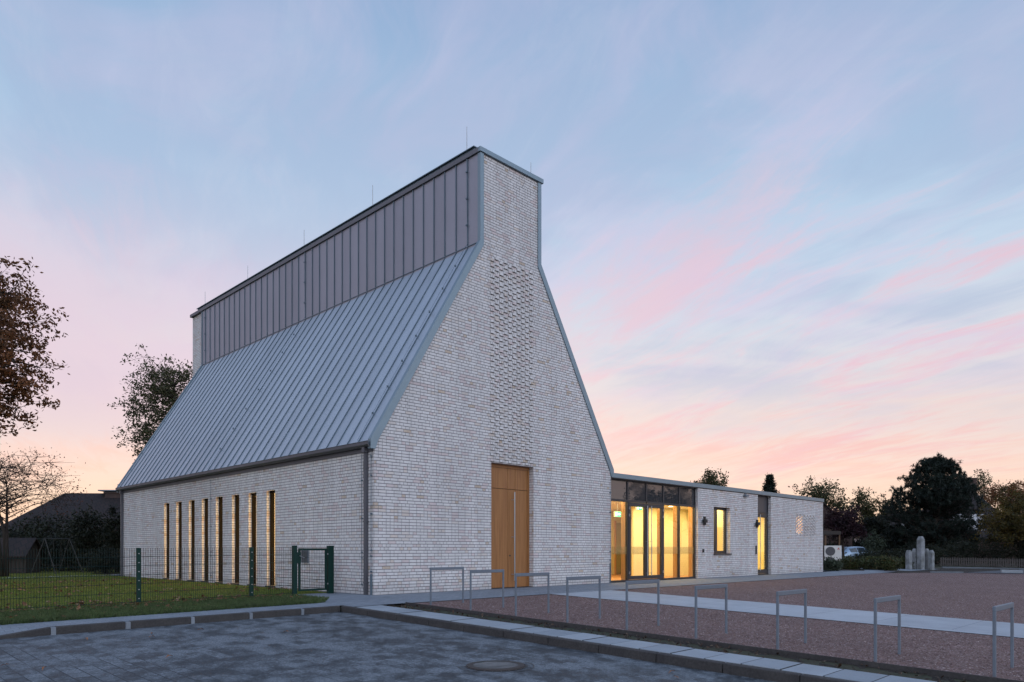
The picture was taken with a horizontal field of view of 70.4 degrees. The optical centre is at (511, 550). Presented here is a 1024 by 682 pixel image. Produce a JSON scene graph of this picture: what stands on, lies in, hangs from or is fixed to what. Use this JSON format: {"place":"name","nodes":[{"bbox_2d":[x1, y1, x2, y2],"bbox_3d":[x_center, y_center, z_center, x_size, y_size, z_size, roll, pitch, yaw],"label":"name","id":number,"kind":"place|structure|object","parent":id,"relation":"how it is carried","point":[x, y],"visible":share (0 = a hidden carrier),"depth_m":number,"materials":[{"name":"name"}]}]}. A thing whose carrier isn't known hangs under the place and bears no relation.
{"place":"outdoors","nodes":[
{"label":"outdoors","id":0,"kind":"place"},
{"bbox_2d":[1,538,46,572],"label":"garden shed","id":1,"kind":"structure","parent":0,"point":[29,547],"depth_m":37.69,"materials":[{"name":"wood"}]},
{"bbox_2d":[0,622,47,634],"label":"pavement","id":2,"kind":"structure","parent":0,"point":[9,628],"depth_m":11.81,"materials":[{"name":"concrete"}]},
{"bbox_2d":[9,568,118,574],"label":"lawn","id":3,"kind":"structure","parent":0,"point":[63,572],"depth_m":38.47,"materials":[{"name":"plant"}]},
{"bbox_2d":[0,518,55,570],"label":"tall shrub","id":4,"kind":"object","parent":3,"relation":"on","point":[28,532],"visible":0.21,"depth_m":41.93,"materials":[{"name":"green plant"}]},
{"bbox_2d":[13,509,74,569],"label":"tall shrub","id":5,"kind":"object","parent":3,"relation":"on","point":[50,523],"visible":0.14,"depth_m":43.55,"materials":[{"name":"green plant"}]},
{"bbox_2d":[30,538,82,573],"bbox_3d":[-22.874,0.312,36.500,1.537,1.832,1.735,0,0,12],"label":"swing frame","id":6,"kind":"object","parent":3,"relation":"on","point":[50,555],"visible":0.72,"depth_m":36.15,"materials":[{"name":"metal"}]},
{"bbox_2d":[37,525,81,571],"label":"tall shrub","id":7,"kind":"object","parent":3,"relation":"on","point":[55,542],"visible":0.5,"depth_m":40.53,"materials":[{"name":"green plant"}]},
{"bbox_2d":[50,514,101,569],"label":"tall shrub","id":8,"kind":"object","parent":3,"relation":"on","point":[64,533],"visible":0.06,"depth_m":42.40,"materials":[{"name":"green plant"}]},
{"bbox_2d":[58,502,112,571],"bbox_3d":[-23.218,-0.676,39.905,3.257,4.127,3.167,0,0,-45],"label":"tall shrub","id":9,"kind":"object","parent":3,"relation":"on","point":[81,534],"visible":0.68,"depth_m":39.45,"materials":[{"name":"green plant"}]},
{"bbox_2d":[84,542,118,573],"bbox_3d":[-21.080,0.543,37.529,2.170,1.951,2.233,0,0,-45],"label":"tall shrub","id":10,"kind":"object","parent":3,"relation":"on","point":[95,562],"visible":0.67,"depth_m":37.18,"materials":[{"name":"green plant"}]},
{"bbox_2d":[97,505,119,571],"bbox_3d":[-21.188,-0.576,38.972,1.812,3.843,1.627,0,0,-45],"label":"tall shrub","id":11,"kind":"object","parent":3,"relation":"on","point":[110,535],"visible":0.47,"depth_m":38.69,"materials":[{"name":"green plant"}]},
{"bbox_2d":[0,573,326,612],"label":"lawn","id":12,"kind":"structure","parent":0,"point":[116,591],"depth_m":20.74,"materials":[{"name":"plant"}]},
{"bbox_2d":[0,256,69,436],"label":"oak tree","id":13,"kind":"object","parent":12,"relation":"on","point":[11,302],"visible":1,"depth_m":22.09,"materials":[{"name":"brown plant"}]},
{"bbox_2d":[0,434,90,576],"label":"bare tree","id":14,"kind":"object","parent":12,"relation":"on","point":[7,506],"visible":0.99,"depth_m":33.02,"materials":[{"name":"brown plant"}]},
{"bbox_2d":[0,572,166,585],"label":"grass","id":15,"kind":"structure","parent":12,"relation":"on","point":[62,577],"depth_m":29.93,"materials":[{"name":"plant"}]},
{"bbox_2d":[0,547,291,609],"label":"fence","id":16,"kind":"object","parent":12,"relation":"on","point":[139,574],"visible":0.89,"depth_m":16.14,"materials":[{"name":"green metal"}]},
{"bbox_2d":[292,546,333,594],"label":"gate","id":17,"kind":"structure","parent":16,"relation":"attached to","point":[328,579],"depth_m":19.25,"materials":[{"name":"green metal"}]},
{"bbox_2d":[0,577,326,617],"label":"fallen leaves","id":18,"kind":"object","parent":12,"relation":"on","point":[78,606],"visible":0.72,"depth_m":17.69,"materials":[{"name":"plant"}]},
{"bbox_2d":[0,593,329,624],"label":"grass","id":19,"kind":"structure","parent":12,"relation":"on","point":[54,611],"depth_m":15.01,"materials":[{"name":"plant"}]},
{"bbox_2d":[38,603,339,626],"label":"pavement","id":20,"kind":"structure","parent":0,"point":[130,618],"depth_m":13.74,"materials":[{"name":"concrete"}]},
{"bbox_2d":[294,592,391,599],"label":"pavement","id":21,"kind":"structure","parent":0,"point":[340,596],"depth_m":18.25,"materials":[{"name":"concrete"}]},
{"bbox_2d":[0,0,1023,522],"label":"sky","id":22,"kind":"structure","parent":0,"point":[784,239],"materials":[{"name":"blue"}]},
{"bbox_2d":[40,563,1023,681],"bbox_3d":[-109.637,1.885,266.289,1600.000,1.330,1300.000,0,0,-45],"label":"ground","id":23,"kind":"structure","parent":0,"point":[843,666],"depth_m":12.03,"materials":[{"name":"concrete"}]},
{"bbox_2d":[0,627,50,638],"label":"kerb","id":24,"kind":"structure","parent":23,"relation":"on","point":[45,631],"depth_m":11.60,"materials":[{"name":"concrete"}]},
{"bbox_2d":[0,484,119,567],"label":"tiled house","id":25,"kind":"structure","parent":23,"relation":"on","point":[103,501],"depth_m":50.65,"materials":[{"name":"tile"}]},
{"bbox_2d":[55,621,124,634],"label":"kerb","id":26,"kind":"structure","parent":23,"relation":"on","point":[83,628],"depth_m":12.21,"materials":[{"name":"concrete"}]},
{"bbox_2d":[107,344,192,463],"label":"green tree","id":27,"kind":"object","parent":23,"relation":"on","point":[165,389],"visible":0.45,"depth_m":44.73,"materials":[{"name":"green plant"}]},
{"bbox_2d":[130,616,190,628],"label":"kerb","id":28,"kind":"structure","parent":23,"relation":"on","point":[160,622],"depth_m":13.00,"materials":[{"name":"concrete"}]},
{"bbox_2d":[50,609,303,634],"bbox_3d":[-5.940,1.411,13.449,4.534,0.394,0.110,0,0,-45],"label":"kerb joint","id":29,"kind":"object","parent":23,"relation":"on","point":[127,626],"visible":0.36,"depth_m":12.66,"materials":[{"name":"concrete"}]},
{"bbox_2d":[193,612,248,623],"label":"kerb","id":30,"kind":"structure","parent":23,"relation":"on","point":[221,617],"depth_m":13.80,"materials":[{"name":"concrete"}]},
{"bbox_2d":[252,608,300,618],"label":"kerb","id":31,"kind":"structure","parent":23,"relation":"on","point":[274,613],"depth_m":14.59,"materials":[{"name":"concrete"}]},
{"bbox_2d":[302,606,339,614],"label":"kerb","id":32,"kind":"structure","parent":23,"relation":"on","point":[320,610],"depth_m":15.29,"materials":[{"name":"concrete"}]},
{"bbox_2d":[115,141,613,594],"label":"church","id":33,"kind":"structure","parent":23,"relation":"on","point":[387,395],"depth_m":22.93,"materials":[{"name":"brick"}]},
{"bbox_2d":[163,504,168,578],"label":"slot window","id":34,"kind":"structure","parent":33,"relation":"in","point":[167,504],"depth_m":29.34,"materials":[{"name":"glass"}]},
{"bbox_2d":[175,502,181,580],"bbox_3d":[-12.820,-0.345,28.267,0.415,3.066,0.566,0,0,-45],"label":"slot window","id":35,"kind":"structure","parent":33,"relation":"in","point":[180,503],"depth_m":28.45,"materials":[{"name":"glass"}]},
{"bbox_2d":[187,500,194,580],"bbox_3d":[-11.936,-0.345,27.382,0.415,3.066,0.566,0,0,-45],"label":"slot window","id":36,"kind":"structure","parent":33,"relation":"in","point":[193,502],"depth_m":27.57,"materials":[{"name":"glass"}]},
{"bbox_2d":[200,499,207,582],"bbox_3d":[-11.072,-0.345,26.518,0.415,3.066,0.566,0,0,-45],"label":"slot window","id":37,"kind":"structure","parent":33,"relation":"in","point":[206,500],"depth_m":26.71,"materials":[{"name":"glass"}]},
{"bbox_2d":[215,497,222,583],"bbox_3d":[-10.199,-0.345,25.646,0.415,3.066,0.566,0,0,-45],"label":"slot window","id":38,"kind":"structure","parent":33,"relation":"in","point":[220,498],"depth_m":25.83,"materials":[{"name":"glass"}]},
{"bbox_2d":[230,495,238,584],"bbox_3d":[-9.267,-0.345,24.714,0.415,3.066,0.566,0,0,-45],"label":"slot window","id":39,"kind":"structure","parent":33,"relation":"in","point":[236,496],"depth_m":24.89,"materials":[{"name":"glass"}]},
{"bbox_2d":[247,493,255,585],"bbox_3d":[-8.379,-0.345,23.826,0.415,3.066,0.566,0,0,-45],"label":"slot window","id":40,"kind":"structure","parent":33,"relation":"in","point":[253,494],"depth_m":24.03,"materials":[{"name":"glass"}]},
{"bbox_2d":[265,491,274,587],"bbox_3d":[-7.478,-0.345,22.925,0.415,3.066,0.566,0,0,-45],"label":"slot window","id":41,"kind":"structure","parent":33,"relation":"in","point":[271,492],"depth_m":23.11,"materials":[{"name":"glass"}]},
{"bbox_2d":[491,463,532,588],"bbox_3d":[-0.095,-0.719,22.532,1.850,3.838,0.360,0,0,-45],"label":"oak door","id":42,"kind":"structure","parent":33,"relation":"in","point":[509,484],"depth_m":22.57,"materials":[{"name":"brown wood"}]},
{"bbox_2d":[0,612,773,681],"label":"parking area","id":43,"kind":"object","parent":23,"relation":"on","point":[336,647],"visible":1,"depth_m":10.09,"materials":[{"name":"stone"}]},
{"bbox_2d":[457,660,533,671],"bbox_3d":[-0.216,1.529,9.573,1.024,0.036,1.024,0,0,-45],"label":"manhole cover","id":44,"kind":"object","parent":43,"relation":"on","point":[496,666],"visible":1,"depth_m":9.44,"materials":[{"name":"metal"}]},
{"bbox_2d":[341,606,856,681],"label":"kerb","id":45,"kind":"structure","parent":23,"relation":"on","point":[768,674],"depth_m":10.47,"materials":[{"name":"concrete"}]},
{"bbox_2d":[358,605,935,681],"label":"edge slabs","id":46,"kind":"structure","parent":23,"relation":"on","point":[837,673],"depth_m":10.22,"materials":[{"name":"concrete"}]},
{"bbox_2d":[392,605,979,681],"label":"soil strip","id":47,"kind":"object","parent":23,"relation":"on","point":[935,678],"visible":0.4,"depth_m":10.38,"materials":[{"name":"soil"}]},
{"bbox_2d":[386,604,965,681],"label":"leaf litter","id":48,"kind":"object","parent":47,"relation":"on","point":[726,651],"visible":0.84,"depth_m":11.17,"materials":[{"name":"plant"}]},
{"bbox_2d":[690,467,728,485],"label":"round tree","id":49,"kind":"object","parent":23,"relation":"on","point":[711,479],"visible":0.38,"depth_m":57.38,"materials":[{"name":"green plant"}]},
{"bbox_2d":[405,602,1023,681],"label":"edging strip","id":50,"kind":"object","parent":23,"relation":"on","point":[860,662],"visible":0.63,"depth_m":10.50,"materials":[{"name":"concrete"}]},
{"bbox_2d":[611,473,823,582],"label":"annexe","id":51,"kind":"structure","parent":23,"relation":"on","point":[664,533],"depth_m":32.06,"materials":[{"name":"brick"}]},
{"bbox_2d":[614,521,620,573],"bbox_3d":[5.403,-0.130,35.637,1.140,2.600,0.078,0,0,-45],"label":"inner door","id":52,"kind":"structure","parent":51,"relation":"in","point":[617,526],"depth_m":35.34,"materials":[{"name":"wood"}]},
{"bbox_2d":[629,502,647,579],"bbox_3d":[4.732,-0.340,27.237,1.165,2.860,0.182,0,0,-45],"label":"glass door","id":53,"kind":"structure","parent":51,"relation":"in","point":[645,508],"depth_m":27.54,"materials":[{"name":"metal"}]},
{"bbox_2d":[647,504,663,578],"bbox_3d":[5.544,-0.340,28.050,1.124,2.860,0.182,0,0,-45],"label":"glass door","id":54,"kind":"structure","parent":51,"relation":"in","point":[651,506],"depth_m":28.31,"materials":[{"name":"metal"}]},
{"bbox_2d":[714,507,731,554],"bbox_3d":[9.047,-0.830,31.590,1.490,2.060,0.360,0,0,-45],"label":"window","id":55,"kind":"structure","parent":51,"relation":"in","point":[716,552],"depth_m":31.63,"materials":[{"name":"metal"}]},
{"bbox_2d":[758,496,768,574],"bbox_3d":[11.850,-0.690,34.409,1.360,3.760,0.237,0,0,-45],"label":"side door","id":56,"kind":"structure","parent":51,"relation":"in","point":[762,500],"depth_m":34.69,"materials":[{"name":"metal"}]},
{"bbox_2d":[417,581,1023,680],"bbox_3d":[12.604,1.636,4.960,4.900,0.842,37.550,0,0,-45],"label":"gravel bed","id":57,"kind":"object","parent":23,"relation":"on","point":[972,662],"visible":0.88,"depth_m":12.55,"materials":[{"name":"gravel"}]},
{"bbox_2d":[430,567,463,604],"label":"bike hoop","id":58,"kind":"object","parent":57,"relation":"on","point":[446,568],"visible":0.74,"depth_m":16.61,"materials":[{"name":"metal"}]},
{"bbox_2d":[470,569,503,609],"bbox_3d":[-0.534,0.939,15.694,1.004,1.030,0.036,0,0,-45],"label":"bike hoop","id":59,"kind":"object","parent":57,"relation":"on","point":[486,571],"visible":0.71,"depth_m":15.65,"materials":[{"name":"metal"}]},
{"bbox_2d":[515,572,549,615],"bbox_3d":[0.417,0.975,14.743,1.004,1.030,0.036,0,0,-45],"label":"bike hoop","id":60,"kind":"object","parent":57,"relation":"on","point":[548,583],"visible":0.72,"depth_m":14.84,"materials":[{"name":"metal"}]},
{"bbox_2d":[566,576,600,621],"bbox_3d":[1.368,1.011,13.792,1.004,1.030,0.036,0,0,-45],"label":"bike hoop","id":61,"kind":"object","parent":57,"relation":"on","point":[567,588],"visible":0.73,"depth_m":13.63,"materials":[{"name":"metal"}]},
{"bbox_2d":[625,579,659,629],"bbox_3d":[2.319,1.046,12.841,1.004,1.030,0.036,0,0,-45],"label":"bike hoop","id":62,"kind":"object","parent":57,"relation":"on","point":[657,581],"visible":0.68,"depth_m":12.90,"materials":[{"name":"metal"}]},
{"bbox_2d":[695,584,727,637],"bbox_3d":[3.270,1.082,11.890,1.004,1.030,0.036,0,0,-45],"label":"bike hoop","id":63,"kind":"object","parent":57,"relation":"on","point":[701,587],"visible":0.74,"depth_m":11.97,"materials":[{"name":"metal"}]},
{"bbox_2d":[776,589,806,648],"bbox_3d":[4.221,1.118,10.939,1.004,1.030,0.036,0,0,-45],"label":"bike hoop","id":64,"kind":"object","parent":57,"relation":"on","point":[790,592],"visible":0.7,"depth_m":10.86,"materials":[{"name":"metal"}]},
{"bbox_2d":[874,595,900,661],"bbox_3d":[5.173,1.154,9.988,1.004,1.030,0.036,0,0,-45],"label":"bike hoop","id":65,"kind":"object","parent":57,"relation":"on","point":[886,599],"visible":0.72,"depth_m":9.88,"materials":[{"name":"metal"}]},
{"bbox_2d":[992,602,1013,676],"bbox_3d":[6.123,1.190,9.037,1.004,1.030,0.036,0,0,-45],"label":"bike hoop","id":66,"kind":"object","parent":57,"relation":"on","point":[1010,605],"visible":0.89,"depth_m":8.88,"materials":[{"name":"metal"}]},
{"bbox_2d":[762,473,779,492],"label":"spruce tree","id":67,"kind":"object","parent":23,"relation":"on","point":[770,483],"visible":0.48,"depth_m":61.80,"materials":[{"name":"green plant"}]},
{"bbox_2d":[616,573,1023,623],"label":"gravel bed","id":68,"kind":"object","parent":23,"relation":"on","point":[970,589],"visible":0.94,"depth_m":22.64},
{"bbox_2d":[788,475,863,514],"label":"round tree","id":69,"kind":"object","parent":23,"relation":"on","point":[826,496],"visible":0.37,"depth_m":73.17,"materials":[{"name":"green plant"}]},
{"bbox_2d":[823,531,840,545],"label":"carport","id":70,"kind":"object","parent":23,"relation":"on","point":[825,533],"visible":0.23,"depth_m":54.90,"materials":[{"name":"brown wood"}]},
{"bbox_2d":[824,546,840,560],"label":"heat pump","id":71,"kind":"object","parent":23,"relation":"on","point":[833,551],"visible":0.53,"depth_m":46.80,"materials":[{"name":"white paint"}]},
{"bbox_2d":[823,556,843,571],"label":"shrub","id":72,"kind":"object","parent":23,"relation":"on","point":[833,564],"visible":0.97,"depth_m":40.78,"materials":[{"name":"green plant"}]},
{"bbox_2d":[823,502,851,559],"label":"house","id":73,"kind":"structure","parent":23,"relation":"on","point":[827,529],"depth_m":65.31,"materials":[{"name":"brick"}]},
{"bbox_2d":[823,536,854,554],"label":"shrub","id":74,"kind":"object","parent":23,"relation":"on","point":[837,542],"visible":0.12,"depth_m":64.99,"materials":[{"name":"green plant"}]},
{"bbox_2d":[823,505,871,558],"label":"plum tree","id":75,"kind":"object","parent":23,"relation":"on","point":[845,525],"visible":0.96,"depth_m":57.42,"materials":[{"name":"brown plant"}]},
{"bbox_2d":[841,546,867,558],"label":"parked car","id":76,"kind":"object","parent":23,"relation":"on","point":[851,551],"visible":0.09,"depth_m":59.02,"materials":[{"name":"silver paint"}]},
{"bbox_2d":[852,550,877,559],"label":"shrub","id":77,"kind":"object","parent":23,"relation":"on","point":[865,553],"visible":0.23,"depth_m":51.66,"materials":[{"name":"green plant"}]},
{"bbox_2d":[849,486,885,523],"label":"round tree","id":78,"kind":"object","parent":23,"relation":"on","point":[869,509],"visible":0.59,"depth_m":77.31,"materials":[{"name":"green plant"}]},
{"bbox_2d":[852,531,893,551],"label":"shrub","id":79,"kind":"object","parent":23,"relation":"on","point":[857,543],"visible":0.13,"depth_m":65.35,"materials":[{"name":"green plant"}]},
{"bbox_2d":[860,529,887,553],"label":"shrub","id":80,"kind":"object","parent":23,"relation":"on","point":[876,545],"visible":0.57,"depth_m":61.67,"materials":[{"name":"green plant"}]},
{"bbox_2d":[861,513,891,537],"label":"round tree","id":81,"kind":"object","parent":23,"relation":"on","point":[873,523],"visible":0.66,"depth_m":69.30,"materials":[{"name":"green plant"}]},
{"bbox_2d":[874,546,904,559],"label":"shrub","id":82,"kind":"object","parent":23,"relation":"on","point":[895,553],"visible":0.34,"depth_m":49.78,"materials":[{"name":"green plant"}]},
{"bbox_2d":[880,531,914,556],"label":"shrub","id":83,"kind":"object","parent":23,"relation":"on","point":[893,539],"visible":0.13,"depth_m":65.25,"materials":[{"name":"green plant"}]},
{"bbox_2d":[884,570,929,572],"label":"kerb","id":84,"kind":"structure","parent":23,"relation":"on","point":[890,571],"depth_m":40.28,"materials":[{"name":"concrete"}]},
{"bbox_2d":[897,542,951,563],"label":"shrub","id":85,"kind":"object","parent":23,"relation":"on","point":[936,552],"visible":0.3,"depth_m":53.69,"materials":[{"name":"green plant"}]},
{"bbox_2d":[840,568,1018,571],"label":"planting bed","id":86,"kind":"object","parent":23,"relation":"on","point":[960,569],"visible":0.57,"depth_m":45.37,"materials":[{"name":"soil"}]},
{"bbox_2d":[838,552,862,569],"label":"shrub","id":87,"kind":"object","parent":86,"relation":"on","point":[849,562],"visible":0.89,"depth_m":43.67,"materials":[{"name":"green plant"}]},
{"bbox_2d":[856,555,882,569],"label":"shrub","id":88,"kind":"object","parent":86,"relation":"on","point":[868,563],"visible":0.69,"depth_m":43.32,"materials":[{"name":"green plant"}]},
{"bbox_2d":[872,553,902,570],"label":"shrub","id":89,"kind":"object","parent":86,"relation":"on","point":[887,563],"visible":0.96,"depth_m":42.25,"materials":[{"name":"green plant"}]},
{"bbox_2d":[928,550,934,569],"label":"memorial stone","id":90,"kind":"object","parent":86,"relation":"on","point":[931,559],"visible":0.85,"depth_m":44.43,"materials":[{"name":"stone"}]},
{"bbox_2d":[878,452,989,563],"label":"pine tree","id":91,"kind":"object","parent":23,"relation":"on","point":[942,490],"visible":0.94,"depth_m":60.72,"materials":[{"name":"green plant"}]},
{"bbox_2d":[930,533,983,565],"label":"shrub","id":92,"kind":"object","parent":23,"relation":"on","point":[959,553],"visible":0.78,"depth_m":55.09,"materials":[{"name":"green plant"}]},
{"bbox_2d":[922,478,1018,563],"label":"tree","id":93,"kind":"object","parent":23,"relation":"on","point":[975,503],"depth_m":68.04,"materials":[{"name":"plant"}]},
{"bbox_2d":[940,557,1023,566],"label":"picket fence","id":94,"kind":"object","parent":23,"relation":"on","point":[979,560],"visible":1,"depth_m":52.31,"materials":[{"name":"brown wood"}]},
{"bbox_2d":[941,567,1023,569],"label":"kerb","id":95,"kind":"structure","parent":23,"relation":"on","point":[983,568],"depth_m":49.07,"materials":[{"name":"grey concrete"}]},
{"bbox_2d":[973,469,998,507],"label":"round tree","id":96,"kind":"object","parent":23,"relation":"on","point":[979,476],"visible":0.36,"depth_m":91.55,"materials":[{"name":"green plant"}]},
{"bbox_2d":[968,531,1020,566],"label":"shrub","id":97,"kind":"object","parent":23,"relation":"on","point":[999,554],"visible":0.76,"depth_m":54.62,"materials":[{"name":"green plant"}]},
{"bbox_2d":[969,482,1023,566],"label":"maple tree","id":98,"kind":"object","parent":23,"relation":"on","point":[1009,526],"visible":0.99,"depth_m":54.36,"materials":[{"name":"green plant"}]},
{"bbox_2d":[977,480,1023,512],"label":"round tree","id":99,"kind":"object","parent":23,"relation":"on","point":[992,490],"visible":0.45,"depth_m":87.80,"materials":[{"name":"green plant"}]},
{"bbox_2d":[1002,538,1023,567],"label":"shrub","id":100,"kind":"object","parent":23,"relation":"on","point":[1019,549],"visible":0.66,"depth_m":54.47,"materials":[{"name":"green plant"}]},
{"bbox_2d":[324,571,871,606],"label":"pavement","id":101,"kind":"structure","parent":0,"point":[436,596],"depth_m":21.57,"materials":[{"name":"concrete"}]},
{"bbox_2d":[556,590,1023,637],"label":"path","id":102,"kind":"structure","parent":0,"point":[944,623],"depth_m":15.98,"materials":[{"name":"concrete"}]},
{"bbox_2d":[840,569,925,572],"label":"pavement","id":103,"kind":"structure","parent":0,"point":[878,571],"depth_m":41.65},
{"bbox_2d":[905,550,911,568],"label":"memorial stone","id":104,"kind":"object","parent":103,"relation":"on","point":[908,559],"visible":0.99,"depth_m":44.41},
{"bbox_2d":[912,549,916,568],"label":"memorial stone","id":105,"kind":"object","parent":103,"relation":"on","point":[914,555],"visible":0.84,"depth_m":44.78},
{"bbox_2d":[917,536,924,569],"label":"memorial stone","id":106,"kind":"object","parent":103,"relation":"on","point":[920,552],"visible":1,"depth_m":44.50,"materials":[{"name":"stone"}]},
{"bbox_2d":[925,549,928,569],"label":"memorial stone","id":107,"kind":"object","parent":103,"relation":"on","point":[926,558],"visible":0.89,"depth_m":44.78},
{"bbox_2d":[889,573,1023,579],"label":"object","id":108,"kind":"object","parent":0,"point":[1001,575],"depth_m":38.08,"materials":[{"name":"concrete"}]},
{"bbox_2d":[964,570,1023,573],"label":"street","id":109,"kind":"structure","parent":0,"point":[992,572],"depth_m":41.42,"materials":[{"name":"asphalt"}]},
{"bbox_2d":[1000,570,1022,572],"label":"concrete bench","id":110,"kind":"object","parent":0,"point":[1011,571],"visible":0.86,"depth_m":41.63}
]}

